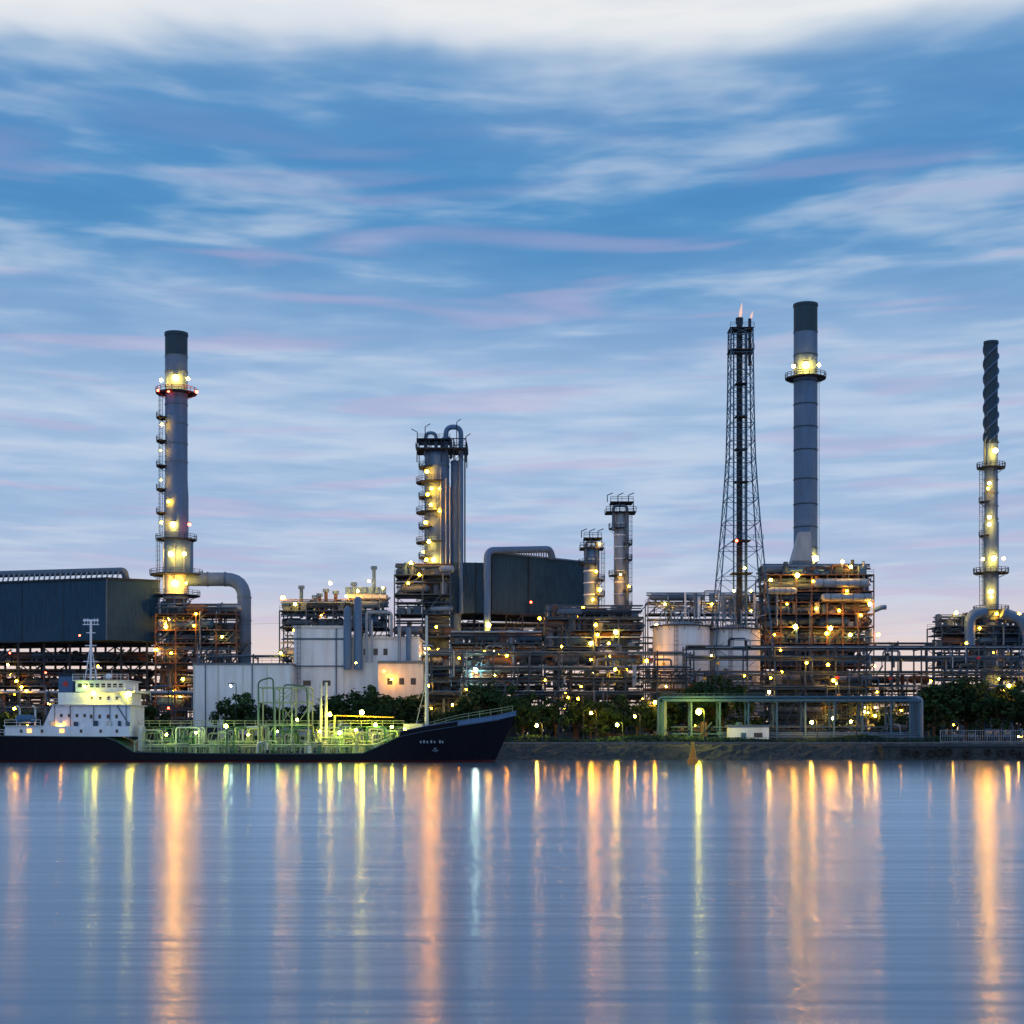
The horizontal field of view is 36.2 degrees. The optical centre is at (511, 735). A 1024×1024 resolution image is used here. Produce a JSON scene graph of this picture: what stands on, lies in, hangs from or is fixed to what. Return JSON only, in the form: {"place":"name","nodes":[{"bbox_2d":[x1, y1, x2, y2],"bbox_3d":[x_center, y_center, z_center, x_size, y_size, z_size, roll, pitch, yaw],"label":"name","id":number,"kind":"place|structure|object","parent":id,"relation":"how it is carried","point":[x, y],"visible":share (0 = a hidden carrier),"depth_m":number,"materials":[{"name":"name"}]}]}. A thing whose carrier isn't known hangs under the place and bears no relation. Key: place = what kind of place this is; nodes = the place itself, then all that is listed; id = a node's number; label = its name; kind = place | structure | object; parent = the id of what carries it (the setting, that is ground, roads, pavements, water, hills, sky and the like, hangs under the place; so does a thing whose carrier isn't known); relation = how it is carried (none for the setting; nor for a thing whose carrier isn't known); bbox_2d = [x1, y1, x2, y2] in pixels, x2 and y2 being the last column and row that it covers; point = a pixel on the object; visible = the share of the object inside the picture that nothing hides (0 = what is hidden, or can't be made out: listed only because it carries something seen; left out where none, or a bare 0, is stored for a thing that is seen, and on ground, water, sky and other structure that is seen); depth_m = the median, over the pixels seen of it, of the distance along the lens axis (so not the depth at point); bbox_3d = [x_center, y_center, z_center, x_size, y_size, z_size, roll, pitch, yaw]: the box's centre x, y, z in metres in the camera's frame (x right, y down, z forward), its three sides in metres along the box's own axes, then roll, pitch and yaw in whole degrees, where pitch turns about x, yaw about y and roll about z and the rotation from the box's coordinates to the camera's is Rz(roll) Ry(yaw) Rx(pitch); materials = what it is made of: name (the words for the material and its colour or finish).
{"place":"outdoors","nodes":[
{"label":"outdoors","id":0,"kind":"place"},
{"bbox_2d":[0,760,1023,1023],"bbox_3d":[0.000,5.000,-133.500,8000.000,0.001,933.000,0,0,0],"label":"river water","id":1,"kind":"structure","parent":0,"point":[572,892],"depth_m":50.08,"materials":[{"name":"liquid"}]},
{"bbox_2d":[0,615,515,761],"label":"product tanker","id":2,"kind":"object","parent":1,"relation":"on","point":[99,720],"visible":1,"depth_m":301.79,"materials":[{"name":"metal"}]},
{"bbox_2d":[878,747,1023,759],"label":"wall","id":3,"kind":"structure","parent":1,"relation":"in","point":[897,754],"depth_m":327.00,"materials":[{"name":"concrete"}]},
{"bbox_2d":[876,745,1023,747],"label":"deck edge","id":4,"kind":"object","parent":3,"relation":"on","point":[952,746],"visible":1,"depth_m":326.70,"materials":[{"name":"concrete"}]},
{"bbox_2d":[901,747,1023,758],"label":"tyre fenders","id":5,"kind":"object","parent":4,"relation":"hanging from","point":[965,751],"visible":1,"depth_m":326.32,"materials":[{"name":"rubber"}]},
{"bbox_2d":[0,0,1023,733],"label":"sky","id":6,"kind":"structure","parent":0,"point":[543,227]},
{"bbox_2d":[148,743,1023,759],"bbox_3d":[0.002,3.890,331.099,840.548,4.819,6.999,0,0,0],"label":"revetment","id":7,"kind":"object","parent":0,"point":[713,751],"visible":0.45,"depth_m":330.89,"materials":[{"name":"stone"}]},
{"bbox_2d":[148,742,1023,744],"bbox_3d":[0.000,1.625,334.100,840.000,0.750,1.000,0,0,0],"label":"coping","id":8,"kind":"object","parent":7,"relation":"on","point":[798,743],"visible":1,"depth_m":333.60,"materials":[{"name":"concrete"}]},
{"label":"ground","id":9,"kind":"structure","parent":0,"visible":0},
{"bbox_2d":[0,641,164,739],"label":"steel legs","id":10,"kind":"object","parent":9,"relation":"on","point":[42,659],"visible":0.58,"depth_m":407.32,"materials":[{"name":"metal"}]},
{"bbox_2d":[0,579,157,648],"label":"walls","id":11,"kind":"structure","parent":10,"relation":"on","point":[31,611],"depth_m":399.79,"materials":[{"name":"metal"}]},
{"bbox_2d":[0,567,128,580],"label":"roof pipe","id":12,"kind":"object","parent":11,"relation":"on","point":[123,572],"visible":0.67,"depth_m":405.33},
{"bbox_2d":[0,577,159,582],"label":"roof","id":13,"kind":"structure","parent":11,"relation":"on","point":[96,578],"depth_m":399.13,"materials":[{"name":"metal"}]},
{"bbox_2d":[0,685,192,741],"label":"pipe rack","id":14,"kind":"object","parent":9,"relation":"on","point":[46,706],"visible":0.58,"depth_m":374.29,"materials":[{"name":"metal"}]},
{"bbox_2d":[155,613,240,728],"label":"steel frame","id":15,"kind":"object","parent":9,"relation":"on","point":[195,644],"visible":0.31,"depth_m":395.87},
{"bbox_2d":[155,609,237,706],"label":"decks","id":16,"kind":"object","parent":15,"relation":"on","point":[164,705],"visible":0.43,"depth_m":395.96,"materials":[{"name":"metal"}]},
{"bbox_2d":[149,330,251,730],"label":"chimney stack","id":17,"kind":"object","parent":9,"relation":"on","point":[178,575],"visible":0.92,"depth_m":401.70,"materials":[{"name":"metal"}]},
{"bbox_2d":[156,601,247,739],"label":"process structure","id":18,"kind":"object","parent":9,"relation":"on","point":[204,623],"visible":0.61,"depth_m":397.64,"materials":[{"name":"metal"}]},
{"bbox_2d":[208,697,250,736],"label":"tree","id":19,"kind":"object","parent":9,"relation":"on","point":[215,716],"visible":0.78,"depth_m":353.06,"materials":[{"name":"green plant"}]},
{"bbox_2d":[195,665,294,736],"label":"walls","id":20,"kind":"structure","parent":9,"relation":"on","point":[280,675],"depth_m":366.00,"materials":[{"name":"metal"}]},
{"bbox_2d":[193,665,291,739],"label":"pilasters","id":21,"kind":"object","parent":20,"relation":"attached to","point":[218,690],"visible":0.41,"depth_m":365.82,"materials":[{"name":"beige paint"}]},
{"bbox_2d":[219,692,285,731],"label":"tree","id":22,"kind":"object","parent":9,"relation":"on","point":[245,697],"visible":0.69,"depth_m":353.58,"materials":[{"name":"green plant"}]},
{"bbox_2d":[244,703,284,734],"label":"tree","id":23,"kind":"object","parent":9,"relation":"on","point":[268,710],"visible":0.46,"depth_m":353.80,"materials":[{"name":"green plant"}]},
{"bbox_2d":[196,651,432,702],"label":"pipe rack","id":24,"kind":"object","parent":9,"relation":"on","point":[257,657],"visible":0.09,"depth_m":386.57,"materials":[{"name":"metal"}]},
{"bbox_2d":[278,566,393,662],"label":"rooftop process unit","id":25,"kind":"object","parent":9,"relation":"on","point":[316,607],"visible":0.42,"depth_m":390.06,"materials":[{"name":"metal"}]},
{"bbox_2d":[313,695,368,736],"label":"tree","id":26,"kind":"object","parent":9,"relation":"on","point":[333,703],"visible":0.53,"depth_m":350.15,"materials":[{"name":"green plant"}]},
{"bbox_2d":[294,628,421,739],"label":"walls","id":27,"kind":"structure","parent":9,"relation":"on","point":[318,652],"depth_m":372.00,"materials":[{"name":"metal"}]},
{"bbox_2d":[295,597,410,694],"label":"pipes","id":28,"kind":"object","parent":27,"relation":"attached to","point":[348,635],"visible":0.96,"depth_m":370.51,"materials":[{"name":"metal"}]},
{"bbox_2d":[336,684,402,738],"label":"tree","id":29,"kind":"object","parent":9,"relation":"on","point":[369,693],"visible":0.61,"depth_m":350.61,"materials":[{"name":"green plant"}]},
{"bbox_2d":[359,695,409,735],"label":"tree","id":30,"kind":"object","parent":9,"relation":"on","point":[387,708],"visible":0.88,"depth_m":349.18,"materials":[{"name":"green plant"}]},
{"bbox_2d":[377,661,424,736],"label":"annex","id":31,"kind":"object","parent":9,"relation":"on","point":[407,671],"visible":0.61,"depth_m":365.00,"materials":[{"name":"beige paint"}]},
{"bbox_2d":[391,691,436,725],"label":"tree","id":32,"kind":"object","parent":9,"relation":"on","point":[413,701],"visible":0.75,"depth_m":352.09,"materials":[{"name":"green plant"}]},
{"bbox_2d":[394,574,452,713],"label":"steel frame","id":33,"kind":"object","parent":9,"relation":"on","point":[422,594],"visible":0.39,"depth_m":391.87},
{"bbox_2d":[394,569,450,639],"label":"decks","id":34,"kind":"object","parent":33,"relation":"on","point":[412,577],"visible":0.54,"depth_m":394.26,"materials":[{"name":"metal"}]},
{"bbox_2d":[393,562,455,723],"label":"process structure","id":35,"kind":"object","parent":9,"relation":"on","point":[414,587],"visible":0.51,"depth_m":394.24,"materials":[{"name":"metal"}]},
{"bbox_2d":[424,450,460,713],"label":"shell","id":36,"kind":"object","parent":9,"relation":"on","point":[433,518],"visible":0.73,"depth_m":399.55,"materials":[{"name":"metal"}]},
{"bbox_2d":[419,468,450,612],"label":"distillation column","id":37,"kind":"structure","parent":36,"relation":"attached to","point":[445,526],"depth_m":398.19,"materials":[{"name":"metal"}]},
{"bbox_2d":[412,419,470,607],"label":"platforms","id":38,"kind":"object","parent":36,"relation":"attached to","point":[454,449],"visible":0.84,"depth_m":398.70,"materials":[{"name":"metal"}]},
{"bbox_2d":[424,424,465,613],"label":"overhead pipes","id":39,"kind":"object","parent":36,"relation":"attached to","point":[448,428],"visible":0.83,"depth_m":400.52,"materials":[{"name":"metal"}]},
{"bbox_2d":[428,692,480,715],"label":"rack","id":40,"kind":"object","parent":9,"relation":"on","point":[443,708],"visible":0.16,"depth_m":375.95,"materials":[{"name":"metal"}]},
{"bbox_2d":[453,685,505,720],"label":"tree","id":41,"kind":"object","parent":9,"relation":"on","point":[461,704],"visible":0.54,"depth_m":350.65,"materials":[{"name":"green plant"}]},
{"bbox_2d":[462,679,519,717],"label":"tree","id":42,"kind":"object","parent":9,"relation":"on","point":[476,699],"visible":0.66,"depth_m":350.31,"materials":[{"name":"green plant"}]},
{"bbox_2d":[450,643,542,736],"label":"steel frame","id":43,"kind":"object","parent":9,"relation":"on","point":[481,646],"visible":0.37,"depth_m":383.87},
{"bbox_2d":[450,638,540,701],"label":"decks","id":44,"kind":"object","parent":43,"relation":"on","point":[497,668],"visible":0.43,"depth_m":389.52,"materials":[{"name":"metal"}]},
{"bbox_2d":[450,629,546,741],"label":"process structure","id":45,"kind":"object","parent":9,"relation":"on","point":[501,635],"visible":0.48,"depth_m":386.35,"materials":[{"name":"metal"}]},
{"bbox_2d":[1,703,1023,739],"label":"distant tree line","id":46,"kind":"object","parent":9,"relation":"on","point":[1006,725],"visible":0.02,"depth_m":563.78,"materials":[{"name":"green plant"}]},
{"bbox_2d":[485,685,539,736],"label":"tree","id":47,"kind":"object","parent":9,"relation":"on","point":[529,697],"visible":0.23,"depth_m":354.84,"materials":[{"name":"green plant"}]},
{"bbox_2d":[461,613,583,734],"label":"steel legs","id":48,"kind":"object","parent":9,"relation":"on","point":[475,625],"visible":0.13,"depth_m":408.22,"materials":[{"name":"metal"}]},
{"bbox_2d":[451,554,583,621],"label":"walls","id":49,"kind":"structure","parent":48,"relation":"on","point":[519,583],"depth_m":407.48,"materials":[{"name":"metal"}]},
{"bbox_2d":[484,546,555,630],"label":"roof pipe","id":50,"kind":"object","parent":49,"relation":"attached to","point":[490,551],"visible":1,"depth_m":397.80,"materials":[{"name":"metal"}]},
{"bbox_2d":[507,698,542,735],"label":"tree","id":51,"kind":"object","parent":9,"relation":"on","point":[523,719],"visible":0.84,"depth_m":348.97,"materials":[{"name":"green plant"}]},
{"bbox_2d":[127,737,933,741],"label":"quay railing","id":52,"kind":"object","parent":9,"relation":"on","point":[662,737],"visible":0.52,"depth_m":334.86,"materials":[{"name":"metal"}]},
{"bbox_2d":[512,701,574,734],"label":"tree","id":53,"kind":"object","parent":9,"relation":"on","point":[543,715],"visible":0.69,"depth_m":349.96,"materials":[{"name":"green plant"}]},
{"bbox_2d":[535,696,573,736],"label":"tree","id":54,"kind":"object","parent":9,"relation":"on","point":[553,708],"visible":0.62,"depth_m":354.19,"materials":[{"name":"green plant"}]},
{"bbox_2d":[428,641,694,741],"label":"pipe rack","id":55,"kind":"object","parent":9,"relation":"on","point":[558,666],"visible":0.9,"depth_m":370.25,"materials":[{"name":"metal"}]},
{"bbox_2d":[558,694,605,738],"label":"tree","id":56,"kind":"object","parent":9,"relation":"on","point":[576,723],"visible":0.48,"depth_m":354.85,"materials":[{"name":"green plant"}]},
{"bbox_2d":[567,697,612,738],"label":"tree","id":57,"kind":"object","parent":9,"relation":"on","point":[587,709],"visible":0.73,"depth_m":351.86,"materials":[{"name":"green plant"}]},
{"bbox_2d":[583,546,599,732],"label":"shell","id":58,"kind":"object","parent":9,"relation":"on","point":[589,585],"visible":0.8,"depth_m":398.24,"materials":[{"name":"metal"}]},
{"bbox_2d":[578,528,604,700],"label":"platforms","id":59,"kind":"object","parent":58,"relation":"attached to","point":[591,540],"visible":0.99,"depth_m":397.67,"materials":[{"name":"metal"}]},
{"bbox_2d":[544,617,643,739],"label":"steel frame","id":60,"kind":"object","parent":9,"relation":"on","point":[571,646],"visible":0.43,"depth_m":385.87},
{"bbox_2d":[546,612,642,701],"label":"decks","id":61,"kind":"object","parent":60,"relation":"on","point":[584,643],"visible":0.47,"depth_m":386.02,"materials":[{"name":"metal"}]},
{"bbox_2d":[543,604,645,741],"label":"process structure","id":62,"kind":"object","parent":9,"relation":"on","point":[553,610],"visible":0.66,"depth_m":388.51,"materials":[{"name":"metal"}]},
{"bbox_2d":[235,734,953,741],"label":"shoreline shrubs","id":63,"kind":"object","parent":9,"relation":"on","point":[936,738],"visible":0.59,"depth_m":338.01,"materials":[{"name":"green plant"}]},
{"bbox_2d":[581,701,628,736],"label":"tree","id":64,"kind":"object","parent":9,"relation":"on","point":[611,712],"visible":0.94,"depth_m":348.95,"materials":[{"name":"green plant"}]},
{"bbox_2d":[613,513,624,733],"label":"shell","id":65,"kind":"object","parent":9,"relation":"on","point":[618,558],"visible":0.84,"depth_m":403.48,"materials":[{"name":"metal"}]},
{"bbox_2d":[604,493,636,704],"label":"platforms","id":66,"kind":"object","parent":65,"relation":"attached to","point":[619,504],"visible":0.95,"depth_m":402.66,"materials":[{"name":"metal"}]},
{"bbox_2d":[602,694,654,735],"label":"tree","id":67,"kind":"object","parent":9,"relation":"on","point":[620,701],"visible":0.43,"depth_m":356.36,"materials":[{"name":"green plant"}]},
{"bbox_2d":[609,700,656,734],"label":"tree","id":68,"kind":"object","parent":9,"relation":"on","point":[645,710],"visible":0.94,"depth_m":351.59,"materials":[{"name":"green plant"}]},
{"bbox_2d":[649,606,713,741],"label":"storage tank","id":69,"kind":"object","parent":9,"relation":"on","point":[677,635],"visible":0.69,"depth_m":385.15,"materials":[{"name":"metal"}]},
{"bbox_2d":[650,685,725,732],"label":"tree","id":70,"kind":"object","parent":9,"relation":"on","point":[672,713],"visible":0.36,"depth_m":355.44,"materials":[{"name":"green plant"}]},
{"bbox_2d":[641,682,764,734],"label":"steel frame","id":71,"kind":"object","parent":9,"relation":"on","point":[673,683],"visible":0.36,"depth_m":375.87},
{"bbox_2d":[645,590,762,734],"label":"tank farm gantry","id":72,"kind":"object","parent":9,"relation":"on","point":[697,598],"visible":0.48,"depth_m":413.23,"materials":[{"name":"metal"}]},
{"bbox_2d":[642,668,765,741],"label":"rack","id":73,"kind":"object","parent":9,"relation":"on","point":[753,692],"visible":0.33,"depth_m":377.44,"materials":[{"name":"metal"}]},
{"bbox_2d":[668,673,742,729],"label":"tree","id":74,"kind":"object","parent":9,"relation":"on","point":[703,689],"visible":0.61,"depth_m":352.36,"materials":[{"name":"green plant"}]},
{"bbox_2d":[423,636,1021,736],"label":"pipe rack","id":75,"kind":"object","parent":9,"relation":"on","point":[904,643],"visible":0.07,"depth_m":425.29,"materials":[{"name":"metal"}]},
{"bbox_2d":[692,679,754,732],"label":"tree","id":76,"kind":"object","parent":9,"relation":"on","point":[721,691],"visible":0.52,"depth_m":351.42,"materials":[{"name":"green plant"}]},
{"bbox_2d":[706,609,765,731],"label":"storage tank","id":77,"kind":"object","parent":9,"relation":"on","point":[727,632],"visible":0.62,"depth_m":391.01,"materials":[{"name":"metal"}]},
{"bbox_2d":[711,304,782,731],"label":"flare tower","id":78,"kind":"structure","parent":9,"relation":"on","point":[739,351],"depth_m":396.82,"materials":[{"name":"grey metal"}]},
{"bbox_2d":[727,727,768,738],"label":"walls","id":79,"kind":"structure","parent":9,"relation":"on","point":[738,731],"depth_m":340.50,"materials":[{"name":"white paint"}]},
{"bbox_2d":[657,694,922,741],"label":"jetty pipe trestle","id":80,"kind":"object","parent":9,"relation":"on","point":[915,716],"visible":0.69,"depth_m":342.88,"materials":[{"name":"green paint"}]},
{"bbox_2d":[785,301,825,729],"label":"chimney stack","id":81,"kind":"object","parent":9,"relation":"on","point":[805,378],"visible":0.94,"depth_m":409.22,"materials":[{"name":"metal"}]},
{"bbox_2d":[776,604,847,731],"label":"heater casing","id":82,"kind":"object","parent":9,"relation":"on","point":[789,653],"visible":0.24,"depth_m":405.60,"materials":[{"name":"metal"}]},
{"bbox_2d":[755,574,874,731],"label":"steel frame","id":83,"kind":"object","parent":9,"relation":"on","point":[842,613],"visible":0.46,"depth_m":397.87,"materials":[{"name":"metal"}]},
{"bbox_2d":[755,569,873,689],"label":"decks","id":84,"kind":"object","parent":83,"relation":"on","point":[787,576],"visible":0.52,"depth_m":400.35,"materials":[{"name":"metal"}]},
{"bbox_2d":[756,562,882,741],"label":"process structure","id":85,"kind":"object","parent":9,"relation":"on","point":[795,635],"visible":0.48,"depth_m":400.34,"materials":[{"name":"metal"}]},
{"bbox_2d":[768,578,872,601],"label":"heat exchangers","id":86,"kind":"object","parent":85,"relation":"attached to","point":[835,583],"visible":0.99,"depth_m":396.65,"materials":[{"name":"metal"}]},
{"bbox_2d":[765,689,925,741],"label":"steel frame","id":87,"kind":"object","parent":9,"relation":"on","point":[824,715],"visible":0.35,"depth_m":379.87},
{"bbox_2d":[765,680,933,714],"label":"decks","id":88,"kind":"object","parent":87,"relation":"on","point":[847,682],"visible":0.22,"depth_m":379.96,"materials":[{"name":"metal"}]},
{"bbox_2d":[767,675,930,740],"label":"rack","id":89,"kind":"object","parent":9,"relation":"on","point":[871,709],"visible":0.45,"depth_m":381.82,"materials":[{"name":"metal"}]},
{"bbox_2d":[682,638,1023,740],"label":"pipe rack","id":90,"kind":"object","parent":9,"relation":"on","point":[885,657],"visible":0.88,"depth_m":372.31,"materials":[{"name":"metal"}]},
{"bbox_2d":[887,685,968,736],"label":"tree","id":91,"kind":"object","parent":9,"relation":"on","point":[955,703],"visible":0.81,"depth_m":352.17,"materials":[{"name":"green plant"}]},
{"bbox_2d":[917,676,981,740],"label":"tree","id":92,"kind":"object","parent":9,"relation":"on","point":[958,689],"visible":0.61,"depth_m":352.63,"materials":[{"name":"green plant"}]},
{"bbox_2d":[926,676,997,740],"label":"tree","id":93,"kind":"object","parent":9,"relation":"on","point":[974,697],"visible":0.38,"depth_m":354.31,"materials":[{"name":"green plant"}]},
{"bbox_2d":[926,625,1020,740],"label":"steel frame","id":94,"kind":"object","parent":9,"relation":"on","point":[965,667],"visible":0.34,"depth_m":399.92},
{"bbox_2d":[927,620,1021,689],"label":"decks","id":95,"kind":"object","parent":94,"relation":"on","point":[988,630],"visible":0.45,"depth_m":399.96,"materials":[{"name":"metal"}]},
{"bbox_2d":[964,605,1023,644],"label":"ducts","id":96,"kind":"object","parent":94,"relation":"on","point":[975,614],"visible":0.94,"depth_m":398.86,"materials":[{"name":"metal"}]},
{"bbox_2d":[932,612,1023,740],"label":"process structure","id":97,"kind":"object","parent":9,"relation":"on","point":[938,619],"visible":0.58,"depth_m":401.98,"materials":[{"name":"metal"}]},
{"bbox_2d":[945,681,1017,740],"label":"tree","id":98,"kind":"object","parent":9,"relation":"on","point":[972,718],"visible":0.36,"depth_m":355.55,"materials":[{"name":"green plant"}]},
{"bbox_2d":[940,730,1023,741],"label":"waterfront fence","id":99,"kind":"object","parent":9,"relation":"on","point":[982,735],"visible":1,"depth_m":334.95,"materials":[{"name":"metal"}]},
{"bbox_2d":[973,340,1008,740],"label":"chimney stack","id":100,"kind":"object","parent":9,"relation":"on","point":[990,573],"visible":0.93,"depth_m":403.47,"materials":[{"name":"metal"}]},
{"bbox_2d":[967,685,1023,740],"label":"tree","id":101,"kind":"object","parent":9,"relation":"on","point":[991,701],"visible":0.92,"depth_m":350.86,"materials":[{"name":"green plant"}]},
{"bbox_2d":[997,680,1023,717],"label":"tree","id":102,"kind":"object","parent":9,"relation":"on","point":[1015,689],"visible":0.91,"depth_m":349.78,"materials":[{"name":"green plant"}]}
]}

